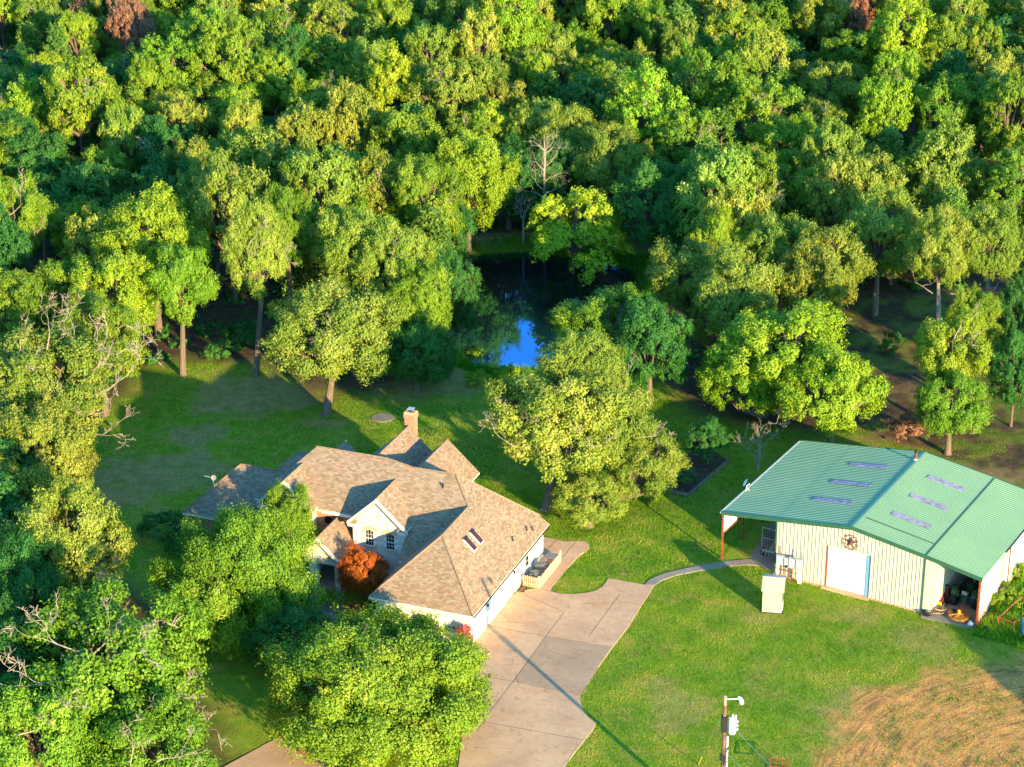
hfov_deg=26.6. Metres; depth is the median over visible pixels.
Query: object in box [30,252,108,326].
leafy tree
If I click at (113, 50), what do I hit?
forest tree
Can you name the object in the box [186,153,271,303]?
oak tree
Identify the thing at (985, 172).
oak tree
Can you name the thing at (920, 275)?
forest tree
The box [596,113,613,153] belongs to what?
forest tree
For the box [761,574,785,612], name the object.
well shed
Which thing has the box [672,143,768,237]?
oak tree
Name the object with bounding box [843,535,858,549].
wall star
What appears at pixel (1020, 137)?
forest tree
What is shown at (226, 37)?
forest tree
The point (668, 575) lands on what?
path
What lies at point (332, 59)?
forest tree
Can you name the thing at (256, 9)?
oak tree
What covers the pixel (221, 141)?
oak tree
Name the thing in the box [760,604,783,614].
shed footing
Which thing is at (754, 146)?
oak tree
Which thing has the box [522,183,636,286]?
leafy tree
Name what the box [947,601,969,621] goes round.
rotary cutter
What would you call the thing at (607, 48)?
forest tree
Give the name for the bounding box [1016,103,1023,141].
oak tree
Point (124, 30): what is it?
forest tree
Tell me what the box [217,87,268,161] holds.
oak tree
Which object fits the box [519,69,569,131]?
cedar tree
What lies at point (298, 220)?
leafy tree
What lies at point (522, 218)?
bare tree
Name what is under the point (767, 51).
oak tree
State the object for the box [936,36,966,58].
oak tree
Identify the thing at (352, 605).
shrub
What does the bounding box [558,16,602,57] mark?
forest tree
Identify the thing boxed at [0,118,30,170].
forest tree
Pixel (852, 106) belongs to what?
oak tree
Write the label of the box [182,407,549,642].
brick house
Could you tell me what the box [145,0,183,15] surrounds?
forest tree
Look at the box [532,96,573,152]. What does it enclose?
cedar tree
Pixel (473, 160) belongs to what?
leafy tree
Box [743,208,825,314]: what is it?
oak tree
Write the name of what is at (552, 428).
oak tree
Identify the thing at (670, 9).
cedar tree
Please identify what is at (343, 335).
oak tree
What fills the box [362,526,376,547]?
window
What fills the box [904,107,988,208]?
oak tree
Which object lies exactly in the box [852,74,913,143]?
forest tree
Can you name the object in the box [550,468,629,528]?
oak tree
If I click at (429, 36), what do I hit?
oak tree
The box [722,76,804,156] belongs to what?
forest tree
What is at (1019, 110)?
oak tree
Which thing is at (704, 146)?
cedar tree
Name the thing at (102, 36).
oak tree
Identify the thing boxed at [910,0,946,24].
forest tree
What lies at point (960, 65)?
forest tree
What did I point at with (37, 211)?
leafy tree
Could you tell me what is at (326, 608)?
front walk
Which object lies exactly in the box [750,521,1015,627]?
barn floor
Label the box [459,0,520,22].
oak tree
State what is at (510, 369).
shrub
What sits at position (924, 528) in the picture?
metal barn
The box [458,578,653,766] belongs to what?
driveway
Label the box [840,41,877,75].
oak tree
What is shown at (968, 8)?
oak tree
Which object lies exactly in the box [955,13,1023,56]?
forest tree
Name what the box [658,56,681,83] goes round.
forest tree
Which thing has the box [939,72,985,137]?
forest tree
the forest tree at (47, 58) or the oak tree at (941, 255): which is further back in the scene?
the forest tree at (47, 58)
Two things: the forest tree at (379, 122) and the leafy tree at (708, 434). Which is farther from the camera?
the forest tree at (379, 122)
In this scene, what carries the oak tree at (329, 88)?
on the ground at (238, 692)
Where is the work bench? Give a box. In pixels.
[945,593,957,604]
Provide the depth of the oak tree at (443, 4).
310.44 m
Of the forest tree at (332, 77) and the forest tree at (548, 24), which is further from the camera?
the forest tree at (548, 24)
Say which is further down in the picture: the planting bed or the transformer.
the transformer
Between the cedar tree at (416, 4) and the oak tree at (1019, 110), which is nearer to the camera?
the oak tree at (1019, 110)
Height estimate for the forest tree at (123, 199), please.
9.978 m
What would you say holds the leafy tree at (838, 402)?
on the ground at (238, 692)
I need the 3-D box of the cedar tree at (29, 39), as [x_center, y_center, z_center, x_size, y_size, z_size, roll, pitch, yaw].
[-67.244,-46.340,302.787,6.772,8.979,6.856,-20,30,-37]
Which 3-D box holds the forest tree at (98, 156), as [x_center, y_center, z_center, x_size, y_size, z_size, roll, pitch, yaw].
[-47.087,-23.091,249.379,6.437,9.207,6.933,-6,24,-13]
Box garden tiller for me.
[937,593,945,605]
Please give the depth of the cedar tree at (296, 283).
220.97 m
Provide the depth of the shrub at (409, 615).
161.38 m
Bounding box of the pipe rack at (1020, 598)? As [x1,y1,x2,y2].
[997,597,1023,633]
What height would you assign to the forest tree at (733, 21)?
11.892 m
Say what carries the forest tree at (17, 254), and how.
on the ground at (238, 692)
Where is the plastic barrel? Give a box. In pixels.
[1021,618,1023,634]
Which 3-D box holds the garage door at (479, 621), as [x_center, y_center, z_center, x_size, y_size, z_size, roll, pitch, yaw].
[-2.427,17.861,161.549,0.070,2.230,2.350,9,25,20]
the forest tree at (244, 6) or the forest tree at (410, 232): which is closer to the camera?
the forest tree at (410, 232)
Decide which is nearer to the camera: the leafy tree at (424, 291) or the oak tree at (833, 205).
the leafy tree at (424, 291)
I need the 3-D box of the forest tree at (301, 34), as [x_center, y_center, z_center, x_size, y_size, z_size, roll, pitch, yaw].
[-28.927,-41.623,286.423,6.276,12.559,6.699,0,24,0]
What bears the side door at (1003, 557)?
in the metal barn
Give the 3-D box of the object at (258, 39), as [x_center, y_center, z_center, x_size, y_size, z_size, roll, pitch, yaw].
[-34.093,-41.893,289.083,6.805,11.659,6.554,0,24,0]
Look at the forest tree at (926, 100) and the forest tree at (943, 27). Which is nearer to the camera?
the forest tree at (926, 100)
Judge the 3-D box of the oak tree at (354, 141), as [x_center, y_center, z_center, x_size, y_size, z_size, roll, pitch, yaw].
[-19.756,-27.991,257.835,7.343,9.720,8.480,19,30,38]
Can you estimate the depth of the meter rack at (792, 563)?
168.85 m
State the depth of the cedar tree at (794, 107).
266.48 m
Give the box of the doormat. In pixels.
[518,586,526,591]
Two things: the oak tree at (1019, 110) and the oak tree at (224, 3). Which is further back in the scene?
the oak tree at (224, 3)
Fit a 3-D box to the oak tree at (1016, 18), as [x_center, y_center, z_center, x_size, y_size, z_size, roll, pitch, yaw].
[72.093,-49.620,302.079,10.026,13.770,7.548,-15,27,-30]
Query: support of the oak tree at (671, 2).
on the ground at (238, 692)
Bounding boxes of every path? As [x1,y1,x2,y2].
[540,537,589,590]
[645,559,773,584]
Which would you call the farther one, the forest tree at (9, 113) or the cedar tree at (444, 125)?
the cedar tree at (444, 125)
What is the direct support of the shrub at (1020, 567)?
on the ground at (238, 692)
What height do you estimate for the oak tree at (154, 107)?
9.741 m
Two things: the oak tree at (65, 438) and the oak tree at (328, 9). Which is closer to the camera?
the oak tree at (65, 438)
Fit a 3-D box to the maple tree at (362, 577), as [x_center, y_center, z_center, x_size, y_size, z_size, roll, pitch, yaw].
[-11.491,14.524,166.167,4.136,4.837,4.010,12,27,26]
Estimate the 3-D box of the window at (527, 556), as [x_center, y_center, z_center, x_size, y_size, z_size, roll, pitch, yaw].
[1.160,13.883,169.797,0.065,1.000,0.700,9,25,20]
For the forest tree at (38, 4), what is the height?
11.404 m
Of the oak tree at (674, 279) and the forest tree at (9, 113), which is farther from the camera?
the forest tree at (9, 113)
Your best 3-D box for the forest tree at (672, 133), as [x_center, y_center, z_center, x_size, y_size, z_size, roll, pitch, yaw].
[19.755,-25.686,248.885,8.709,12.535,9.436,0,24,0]
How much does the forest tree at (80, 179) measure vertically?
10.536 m
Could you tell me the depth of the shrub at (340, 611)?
163.10 m
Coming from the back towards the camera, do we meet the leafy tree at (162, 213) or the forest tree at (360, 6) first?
the forest tree at (360, 6)
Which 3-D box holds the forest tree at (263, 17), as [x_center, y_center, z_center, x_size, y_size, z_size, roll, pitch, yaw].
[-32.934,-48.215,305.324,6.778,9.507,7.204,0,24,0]
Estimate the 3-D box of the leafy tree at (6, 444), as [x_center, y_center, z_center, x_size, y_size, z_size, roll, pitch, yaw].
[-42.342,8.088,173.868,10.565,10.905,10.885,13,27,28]
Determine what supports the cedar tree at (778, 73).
on the ground at (238, 692)
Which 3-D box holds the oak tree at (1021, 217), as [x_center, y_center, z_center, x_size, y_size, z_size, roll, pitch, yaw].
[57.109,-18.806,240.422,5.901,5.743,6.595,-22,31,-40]
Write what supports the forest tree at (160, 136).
on the ground at (238, 692)
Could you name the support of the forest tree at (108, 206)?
on the ground at (238, 692)
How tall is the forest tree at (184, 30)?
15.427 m
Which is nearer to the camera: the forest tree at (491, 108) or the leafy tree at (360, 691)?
the leafy tree at (360, 691)
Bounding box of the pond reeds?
[443,231,654,373]
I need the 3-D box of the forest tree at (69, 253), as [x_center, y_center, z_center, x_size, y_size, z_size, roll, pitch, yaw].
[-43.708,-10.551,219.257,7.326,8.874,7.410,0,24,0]
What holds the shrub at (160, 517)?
on the ground at (238, 692)
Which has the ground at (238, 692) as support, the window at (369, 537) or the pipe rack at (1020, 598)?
the pipe rack at (1020, 598)
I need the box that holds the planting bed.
[667,450,725,492]
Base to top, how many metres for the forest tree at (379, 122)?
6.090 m
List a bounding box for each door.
[473,606,484,642]
[488,572,512,623]
[515,564,519,590]
[826,546,867,594]
[998,553,1005,594]
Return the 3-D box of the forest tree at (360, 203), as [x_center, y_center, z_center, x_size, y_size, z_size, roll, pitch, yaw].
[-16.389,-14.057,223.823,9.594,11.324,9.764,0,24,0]
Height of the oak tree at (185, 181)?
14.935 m
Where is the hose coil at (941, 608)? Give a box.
[933,605,945,613]
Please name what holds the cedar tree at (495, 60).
on the ground at (238, 692)
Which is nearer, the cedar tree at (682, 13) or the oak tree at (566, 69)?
the oak tree at (566, 69)
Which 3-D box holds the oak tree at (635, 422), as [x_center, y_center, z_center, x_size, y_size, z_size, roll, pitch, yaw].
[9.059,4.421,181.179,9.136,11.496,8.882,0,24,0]
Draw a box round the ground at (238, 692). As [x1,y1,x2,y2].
[0,0,1023,766]
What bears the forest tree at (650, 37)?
on the ground at (238, 692)
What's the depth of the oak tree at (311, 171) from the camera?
225.22 m
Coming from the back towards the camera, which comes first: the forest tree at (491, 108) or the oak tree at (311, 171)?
the forest tree at (491, 108)
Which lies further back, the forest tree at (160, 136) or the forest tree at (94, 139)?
the forest tree at (94, 139)
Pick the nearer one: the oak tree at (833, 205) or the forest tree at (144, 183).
the oak tree at (833, 205)
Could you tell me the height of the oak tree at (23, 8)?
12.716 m
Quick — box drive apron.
[224,736,345,766]
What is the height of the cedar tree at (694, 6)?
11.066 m
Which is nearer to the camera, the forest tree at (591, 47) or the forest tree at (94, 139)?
the forest tree at (94, 139)
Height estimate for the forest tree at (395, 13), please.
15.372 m
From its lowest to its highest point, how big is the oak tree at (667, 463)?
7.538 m
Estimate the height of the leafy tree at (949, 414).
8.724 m
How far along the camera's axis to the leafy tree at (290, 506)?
168.09 m
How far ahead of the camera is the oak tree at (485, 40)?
281.62 m
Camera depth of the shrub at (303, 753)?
146.80 m
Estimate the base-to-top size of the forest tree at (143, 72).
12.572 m
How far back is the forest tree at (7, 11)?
309.29 m
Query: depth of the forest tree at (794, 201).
231.72 m
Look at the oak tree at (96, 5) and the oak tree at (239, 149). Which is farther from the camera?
the oak tree at (96, 5)
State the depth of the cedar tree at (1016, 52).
283.29 m
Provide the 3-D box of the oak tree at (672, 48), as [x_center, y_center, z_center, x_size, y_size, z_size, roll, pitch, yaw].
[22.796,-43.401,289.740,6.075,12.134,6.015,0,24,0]
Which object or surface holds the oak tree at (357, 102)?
on the ground at (238, 692)
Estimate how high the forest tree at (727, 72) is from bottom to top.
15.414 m
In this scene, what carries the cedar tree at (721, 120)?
on the ground at (238, 692)
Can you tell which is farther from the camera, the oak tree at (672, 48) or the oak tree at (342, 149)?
the oak tree at (672, 48)
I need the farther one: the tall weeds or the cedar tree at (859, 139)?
the cedar tree at (859, 139)
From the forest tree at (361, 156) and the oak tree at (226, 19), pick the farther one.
the oak tree at (226, 19)
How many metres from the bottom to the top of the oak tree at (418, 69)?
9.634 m
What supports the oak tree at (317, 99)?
on the ground at (238, 692)
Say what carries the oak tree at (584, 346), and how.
on the ground at (238, 692)
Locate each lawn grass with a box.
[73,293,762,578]
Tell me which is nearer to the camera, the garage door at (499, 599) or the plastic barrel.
the plastic barrel
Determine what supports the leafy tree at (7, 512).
on the ground at (238, 692)
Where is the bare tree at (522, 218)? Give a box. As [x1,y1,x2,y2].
[509,193,535,241]
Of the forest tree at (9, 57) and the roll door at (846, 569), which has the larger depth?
the forest tree at (9, 57)
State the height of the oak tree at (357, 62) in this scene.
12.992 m
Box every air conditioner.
[529,570,541,582]
[535,560,548,573]
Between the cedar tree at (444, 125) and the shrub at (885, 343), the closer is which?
the shrub at (885, 343)
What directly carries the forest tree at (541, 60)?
on the ground at (238, 692)
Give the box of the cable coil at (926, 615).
[922,609,932,616]
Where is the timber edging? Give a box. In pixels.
[666,457,729,496]
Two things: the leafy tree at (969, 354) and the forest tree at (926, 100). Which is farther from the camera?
the forest tree at (926, 100)
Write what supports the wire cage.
on the ground at (238, 692)
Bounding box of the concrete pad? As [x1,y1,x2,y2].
[371,413,393,421]
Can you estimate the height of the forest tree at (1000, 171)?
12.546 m
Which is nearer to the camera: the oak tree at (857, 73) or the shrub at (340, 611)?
the shrub at (340, 611)
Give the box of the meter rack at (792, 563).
[776,546,802,583]
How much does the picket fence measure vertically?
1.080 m
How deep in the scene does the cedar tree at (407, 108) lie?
251.62 m
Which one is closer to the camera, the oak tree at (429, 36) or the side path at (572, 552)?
the side path at (572, 552)
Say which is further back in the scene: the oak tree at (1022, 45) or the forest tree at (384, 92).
the oak tree at (1022, 45)
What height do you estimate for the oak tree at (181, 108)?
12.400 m
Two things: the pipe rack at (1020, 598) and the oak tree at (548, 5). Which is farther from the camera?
the oak tree at (548, 5)
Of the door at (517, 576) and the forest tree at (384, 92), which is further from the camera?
the forest tree at (384, 92)
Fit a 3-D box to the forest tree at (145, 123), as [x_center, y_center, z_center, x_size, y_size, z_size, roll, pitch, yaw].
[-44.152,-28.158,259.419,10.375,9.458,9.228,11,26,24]
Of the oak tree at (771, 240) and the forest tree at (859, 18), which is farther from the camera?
the forest tree at (859, 18)
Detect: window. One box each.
[324,516,331,523]
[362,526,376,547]
[382,530,397,552]
[525,553,528,567]
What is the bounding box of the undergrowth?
[0,0,1023,399]
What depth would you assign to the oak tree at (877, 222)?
215.72 m
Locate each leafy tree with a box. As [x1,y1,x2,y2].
[0,168,60,285]
[0,265,64,356]
[0,434,52,506]
[0,471,51,560]
[0,526,66,625]
[0,572,232,749]
[0,589,59,675]
[0,623,41,753]
[0,659,108,766]
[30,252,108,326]
[49,285,151,416]
[57,244,160,377]
[76,684,221,766]
[90,176,214,335]
[142,241,220,376]
[144,497,329,661]
[237,591,342,672]
[255,181,318,311]
[255,599,497,766]
[262,476,321,556]
[380,256,455,356]
[384,309,457,390]
[386,152,470,237]
[401,184,477,256]
[431,243,481,347]
[435,133,522,255]
[478,127,553,229]
[519,134,593,206]
[522,183,636,286]
[545,281,664,367]
[609,154,696,256]
[611,291,695,404]
[684,414,734,464]
[690,204,749,277]
[694,325,785,449]
[722,297,851,438]
[773,343,892,442]
[912,299,993,434]
[913,360,996,455]
[944,281,1003,358]
[987,325,1023,426]
[994,269,1023,348]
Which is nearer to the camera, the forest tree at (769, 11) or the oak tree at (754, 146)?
the oak tree at (754, 146)
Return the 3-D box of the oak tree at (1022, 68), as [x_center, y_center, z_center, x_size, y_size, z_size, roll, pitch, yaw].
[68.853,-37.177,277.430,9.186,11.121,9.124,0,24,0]
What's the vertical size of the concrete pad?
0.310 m
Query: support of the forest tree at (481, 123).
on the ground at (238, 692)
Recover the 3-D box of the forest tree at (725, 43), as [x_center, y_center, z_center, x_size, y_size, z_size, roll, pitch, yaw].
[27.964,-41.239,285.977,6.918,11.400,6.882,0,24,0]
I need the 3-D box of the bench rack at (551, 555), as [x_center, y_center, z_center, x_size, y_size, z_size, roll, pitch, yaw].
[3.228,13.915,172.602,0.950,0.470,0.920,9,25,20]
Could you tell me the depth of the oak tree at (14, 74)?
276.89 m
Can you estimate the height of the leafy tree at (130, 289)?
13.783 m
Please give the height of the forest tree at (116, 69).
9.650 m
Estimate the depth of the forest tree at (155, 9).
314.83 m
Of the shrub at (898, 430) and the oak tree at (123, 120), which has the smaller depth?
the shrub at (898, 430)
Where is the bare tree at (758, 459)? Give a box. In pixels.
[735,419,776,468]
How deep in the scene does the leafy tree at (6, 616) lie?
147.06 m
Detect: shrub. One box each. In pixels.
[135,509,183,544]
[162,526,189,556]
[199,338,231,359]
[216,320,256,351]
[295,742,310,755]
[318,586,346,609]
[332,609,354,623]
[344,600,369,617]
[397,608,435,623]
[433,614,454,633]
[456,624,472,642]
[463,344,483,357]
[464,368,488,385]
[492,362,520,380]
[662,464,698,482]
[877,330,902,354]
[882,411,927,442]
[988,580,1023,608]
[1010,562,1023,580]
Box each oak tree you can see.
[0,59,23,90]
[0,155,24,178]
[0,290,162,463]
[0,392,100,518]
[0,469,136,619]
[10,126,81,187]
[13,0,62,46]
[41,3,117,57]
[57,0,103,23]
[60,200,120,267]
[97,96,145,187]
[103,41,157,97]
[143,88,177,117]
[150,88,215,144]
[159,135,210,194]
[177,150,245,283]
[183,162,264,204]
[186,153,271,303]
[196,0,241,18]
[205,128,240,152]
[210,123,282,205]
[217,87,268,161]
[220,193,297,376]
[223,5,255,49]
[225,105,269,165]
[245,0,315,28]
[253,135,330,206]
[257,272,412,416]
[264,99,350,156]
[277,144,378,215]
[280,90,334,141]
[298,0,363,56]
[298,203,363,295]
[311,203,389,294]
[314,82,366,132]
[317,75,382,158]
[322,7,365,54]
[322,140,362,183]
[333,123,367,158]
[343,36,392,91]
[347,0,372,14]
[349,217,444,300]
[354,145,404,216]
[402,23,455,73]
[406,49,494,125]
[409,61,430,97]
[421,0,476,29]
[438,0,494,36]
[448,5,502,82]
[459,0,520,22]
[472,60,514,93]
[478,344,631,511]
[482,77,527,133]
[502,41,557,105]
[506,96,554,156]
[525,98,607,187]
[528,22,582,63]
[533,0,567,32]
[537,326,634,392]
[550,43,583,97]
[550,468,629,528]
[554,0,571,11]
[563,0,604,35]
[567,121,654,205]
[571,368,674,483]
[593,44,628,69]
[605,427,691,500]
[614,38,662,85]
[642,234,737,348]
[650,0,708,19]
[660,18,703,59]
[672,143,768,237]
[687,237,786,345]
[691,182,766,257]
[701,0,748,39]
[730,141,782,184]
[734,21,796,89]
[738,166,786,226]
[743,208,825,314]
[769,109,795,150]
[775,222,876,320]
[790,58,859,108]
[791,0,852,60]
[793,114,864,226]
[794,61,860,122]
[798,96,848,128]
[803,148,877,230]
[834,144,908,226]
[838,179,929,315]
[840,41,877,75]
[843,96,869,129]
[846,63,869,112]
[865,140,898,164]
[871,65,919,129]
[902,199,995,324]
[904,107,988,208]
[913,163,966,231]
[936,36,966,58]
[943,0,988,43]
[950,68,1011,150]
[952,160,992,204]
[957,193,1023,292]
[968,47,1023,77]
[977,77,1022,162]
[985,0,1004,17]
[996,204,1023,227]
[1007,16,1023,50]
[1009,0,1023,31]
[1010,79,1023,124]
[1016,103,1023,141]
[1020,61,1023,78]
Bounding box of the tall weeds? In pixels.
[972,573,1023,648]
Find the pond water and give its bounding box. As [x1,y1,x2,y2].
[442,251,645,368]
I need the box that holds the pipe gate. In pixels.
[761,527,775,547]
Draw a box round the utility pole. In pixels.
[719,695,743,766]
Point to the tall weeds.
(1014, 615)
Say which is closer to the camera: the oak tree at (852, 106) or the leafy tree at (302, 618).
the leafy tree at (302, 618)
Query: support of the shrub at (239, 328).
on the ground at (238, 692)
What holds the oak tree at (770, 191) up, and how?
on the ground at (238, 692)
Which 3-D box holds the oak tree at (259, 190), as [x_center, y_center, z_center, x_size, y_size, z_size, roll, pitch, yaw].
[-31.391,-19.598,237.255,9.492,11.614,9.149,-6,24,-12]
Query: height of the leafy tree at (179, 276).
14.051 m
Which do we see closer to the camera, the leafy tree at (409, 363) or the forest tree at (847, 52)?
the leafy tree at (409, 363)
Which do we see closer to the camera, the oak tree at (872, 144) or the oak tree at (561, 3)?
the oak tree at (872, 144)
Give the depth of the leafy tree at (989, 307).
197.06 m
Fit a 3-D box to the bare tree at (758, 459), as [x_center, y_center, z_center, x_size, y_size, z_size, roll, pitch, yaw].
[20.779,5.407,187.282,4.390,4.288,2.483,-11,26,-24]
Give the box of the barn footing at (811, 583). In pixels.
[771,573,920,612]
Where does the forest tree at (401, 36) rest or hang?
on the ground at (238, 692)
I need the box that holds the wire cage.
[769,757,788,766]
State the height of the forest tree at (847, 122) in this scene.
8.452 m
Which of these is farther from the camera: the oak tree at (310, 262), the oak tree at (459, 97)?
the oak tree at (459, 97)
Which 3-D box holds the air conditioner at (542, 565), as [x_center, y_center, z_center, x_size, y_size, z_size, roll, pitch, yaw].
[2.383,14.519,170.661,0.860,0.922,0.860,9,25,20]
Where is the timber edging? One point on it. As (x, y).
(704, 480)
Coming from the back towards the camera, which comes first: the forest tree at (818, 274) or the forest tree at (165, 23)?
the forest tree at (165, 23)
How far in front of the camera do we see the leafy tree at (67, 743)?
137.28 m
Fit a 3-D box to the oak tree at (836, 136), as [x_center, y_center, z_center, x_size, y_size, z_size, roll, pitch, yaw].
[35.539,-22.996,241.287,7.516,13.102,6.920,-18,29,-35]
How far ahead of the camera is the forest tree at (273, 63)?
270.83 m
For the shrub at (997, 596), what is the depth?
165.31 m
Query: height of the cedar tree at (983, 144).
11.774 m
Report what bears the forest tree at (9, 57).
on the ground at (238, 692)
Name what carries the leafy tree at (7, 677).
on the ground at (238, 692)
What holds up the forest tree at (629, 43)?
on the ground at (238, 692)
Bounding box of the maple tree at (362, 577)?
[335,539,392,599]
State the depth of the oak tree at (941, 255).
206.83 m
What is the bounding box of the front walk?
[321,598,344,624]
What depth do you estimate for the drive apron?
146.89 m
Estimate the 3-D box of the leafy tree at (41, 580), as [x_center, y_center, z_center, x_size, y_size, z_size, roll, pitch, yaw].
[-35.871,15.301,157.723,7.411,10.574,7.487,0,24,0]
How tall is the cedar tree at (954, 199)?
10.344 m
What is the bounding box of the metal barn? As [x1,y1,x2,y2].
[720,440,1023,626]
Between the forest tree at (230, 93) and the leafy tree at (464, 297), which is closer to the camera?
the leafy tree at (464, 297)
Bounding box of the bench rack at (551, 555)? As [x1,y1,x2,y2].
[545,552,558,563]
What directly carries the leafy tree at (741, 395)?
on the ground at (238, 692)
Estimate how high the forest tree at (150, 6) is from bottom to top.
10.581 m
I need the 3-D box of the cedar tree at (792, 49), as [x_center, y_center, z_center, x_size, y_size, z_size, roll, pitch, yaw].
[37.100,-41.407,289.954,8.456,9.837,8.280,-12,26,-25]
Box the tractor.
[951,579,978,608]
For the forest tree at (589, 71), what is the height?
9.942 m
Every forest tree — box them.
[0,0,30,50]
[0,10,46,48]
[0,43,38,84]
[0,60,72,115]
[0,72,58,136]
[0,88,15,106]
[0,106,40,181]
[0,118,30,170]
[0,128,75,183]
[0,202,33,278]
[12,172,77,258]
[20,51,62,75]
[33,0,62,21]
[39,42,125,162]
[40,157,123,238]
[47,194,96,258]
[51,61,94,89]
[54,9,100,60]
[55,249,103,288]
[59,110,103,160]
[77,144,127,195]
[84,202,120,219]
[88,82,149,139]
[88,190,146,247]
[91,0,114,32]
[101,35,141,61]
[101,56,150,96]
[104,0,156,54]
[104,52,125,66]
[107,0,160,23]
[111,110,172,185]
[122,31,208,91]
[123,0,161,34]
[125,49,174,103]
[131,114,193,177]
[132,152,199,222]
[135,169,176,200]
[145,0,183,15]
[150,8,190,49]
[161,0,205,20]
[166,69,238,140]
[170,1,227,74]
[183,9,280,97]
[205,0,251,18]
[211,42,270,97]
[211,80,261,139]
[247,48,303,118]
[259,8,300,45]
[262,115,295,145]
[263,60,306,115]
[268,22,315,105]
[280,75,332,108]
[291,48,316,81]
[298,31,369,80]
[300,0,332,57]
[314,195,398,294]
[320,64,354,85]
[345,26,392,38]
[346,0,403,59]
[354,151,377,177]
[357,96,389,131]
[360,0,420,44]
[362,104,446,165]
[363,38,423,153]
[369,225,445,311]
[381,19,456,82]
[437,126,497,218]
[442,107,504,151]
[465,96,522,154]
[476,0,550,82]
[507,18,555,47]
[515,49,553,101]
[541,5,568,31]
[552,73,616,121]
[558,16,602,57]
[561,66,612,124]
[568,54,617,87]
[579,0,639,41]
[579,35,615,61]
[580,42,649,77]
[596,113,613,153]
[601,53,689,194]
[607,10,658,51]
[624,0,653,14]
[630,68,668,119]
[632,0,673,60]
[649,102,720,190]
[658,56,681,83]
[670,39,717,99]
[688,49,764,128]
[695,92,729,124]
[696,121,745,147]
[698,32,739,56]
[699,5,764,49]
[700,0,748,9]
[702,32,745,105]
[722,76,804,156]
[727,142,782,214]
[740,0,766,6]
[743,0,798,39]
[755,114,831,208]
[775,163,824,224]
[779,110,819,192]
[783,248,844,298]
[785,33,821,79]
[793,4,868,62]
[812,28,886,75]
[814,101,850,148]
[838,0,876,34]
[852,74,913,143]
[866,0,936,56]
[869,0,929,28]
[869,207,935,284]
[870,47,927,96]
[879,152,922,208]
[902,46,934,80]
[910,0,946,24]
[912,69,972,132]
[913,124,970,170]
[919,11,967,77]
[919,47,973,102]
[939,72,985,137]
[954,0,1003,44]
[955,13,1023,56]
[961,18,1002,67]
[974,69,1023,150]
[978,142,1023,215]
[996,0,1019,24]
[1006,130,1023,181]
[1010,235,1023,270]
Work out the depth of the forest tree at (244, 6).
313.99 m
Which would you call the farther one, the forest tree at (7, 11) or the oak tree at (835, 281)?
the forest tree at (7, 11)
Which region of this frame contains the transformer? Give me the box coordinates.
[728,714,737,734]
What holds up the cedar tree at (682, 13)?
on the ground at (238, 692)
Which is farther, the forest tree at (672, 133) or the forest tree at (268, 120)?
the forest tree at (268, 120)
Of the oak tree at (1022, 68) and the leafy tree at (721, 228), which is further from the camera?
the oak tree at (1022, 68)
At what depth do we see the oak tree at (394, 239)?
207.49 m
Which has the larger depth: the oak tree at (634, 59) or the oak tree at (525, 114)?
the oak tree at (634, 59)
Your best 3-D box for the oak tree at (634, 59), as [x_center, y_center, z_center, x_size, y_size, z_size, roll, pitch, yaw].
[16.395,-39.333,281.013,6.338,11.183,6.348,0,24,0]
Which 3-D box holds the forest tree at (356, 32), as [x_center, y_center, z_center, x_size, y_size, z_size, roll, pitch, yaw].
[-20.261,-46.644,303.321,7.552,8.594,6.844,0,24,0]
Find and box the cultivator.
[760,541,774,559]
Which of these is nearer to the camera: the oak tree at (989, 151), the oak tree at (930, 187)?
the oak tree at (930, 187)
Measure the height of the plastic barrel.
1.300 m
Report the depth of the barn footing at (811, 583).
167.78 m
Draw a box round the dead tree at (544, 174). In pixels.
[516,127,570,200]
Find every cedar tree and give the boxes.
[11,21,44,63]
[42,21,73,64]
[71,0,102,62]
[104,169,151,232]
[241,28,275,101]
[263,3,307,78]
[279,197,322,301]
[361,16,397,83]
[390,101,433,169]
[402,0,424,54]
[408,202,457,254]
[422,0,446,29]
[428,74,453,134]
[471,52,513,123]
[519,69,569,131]
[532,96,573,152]
[597,63,634,122]
[649,5,681,66]
[653,2,699,65]
[667,70,698,142]
[672,0,702,38]
[681,136,721,232]
[706,107,742,150]
[751,64,796,120]
[772,39,807,84]
[774,0,808,53]
[779,84,805,119]
[845,125,867,189]
[869,124,905,179]
[939,183,972,272]
[978,73,1020,160]
[1004,44,1023,73]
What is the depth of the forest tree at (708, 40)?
291.62 m
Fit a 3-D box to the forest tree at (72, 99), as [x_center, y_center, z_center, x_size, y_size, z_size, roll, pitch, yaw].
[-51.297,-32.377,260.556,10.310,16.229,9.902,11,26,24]
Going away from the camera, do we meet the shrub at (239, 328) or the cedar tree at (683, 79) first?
the shrub at (239, 328)
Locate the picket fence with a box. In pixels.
[523,550,560,588]
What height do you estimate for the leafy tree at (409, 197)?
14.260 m
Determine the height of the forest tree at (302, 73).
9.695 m
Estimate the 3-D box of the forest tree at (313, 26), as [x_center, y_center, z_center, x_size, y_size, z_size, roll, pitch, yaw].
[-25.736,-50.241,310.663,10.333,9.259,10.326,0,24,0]
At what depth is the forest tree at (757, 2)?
319.38 m
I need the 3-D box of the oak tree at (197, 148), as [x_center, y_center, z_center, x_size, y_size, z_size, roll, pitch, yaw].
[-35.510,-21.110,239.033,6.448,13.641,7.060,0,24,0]
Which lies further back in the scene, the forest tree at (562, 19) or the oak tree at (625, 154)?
the forest tree at (562, 19)
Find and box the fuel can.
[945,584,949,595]

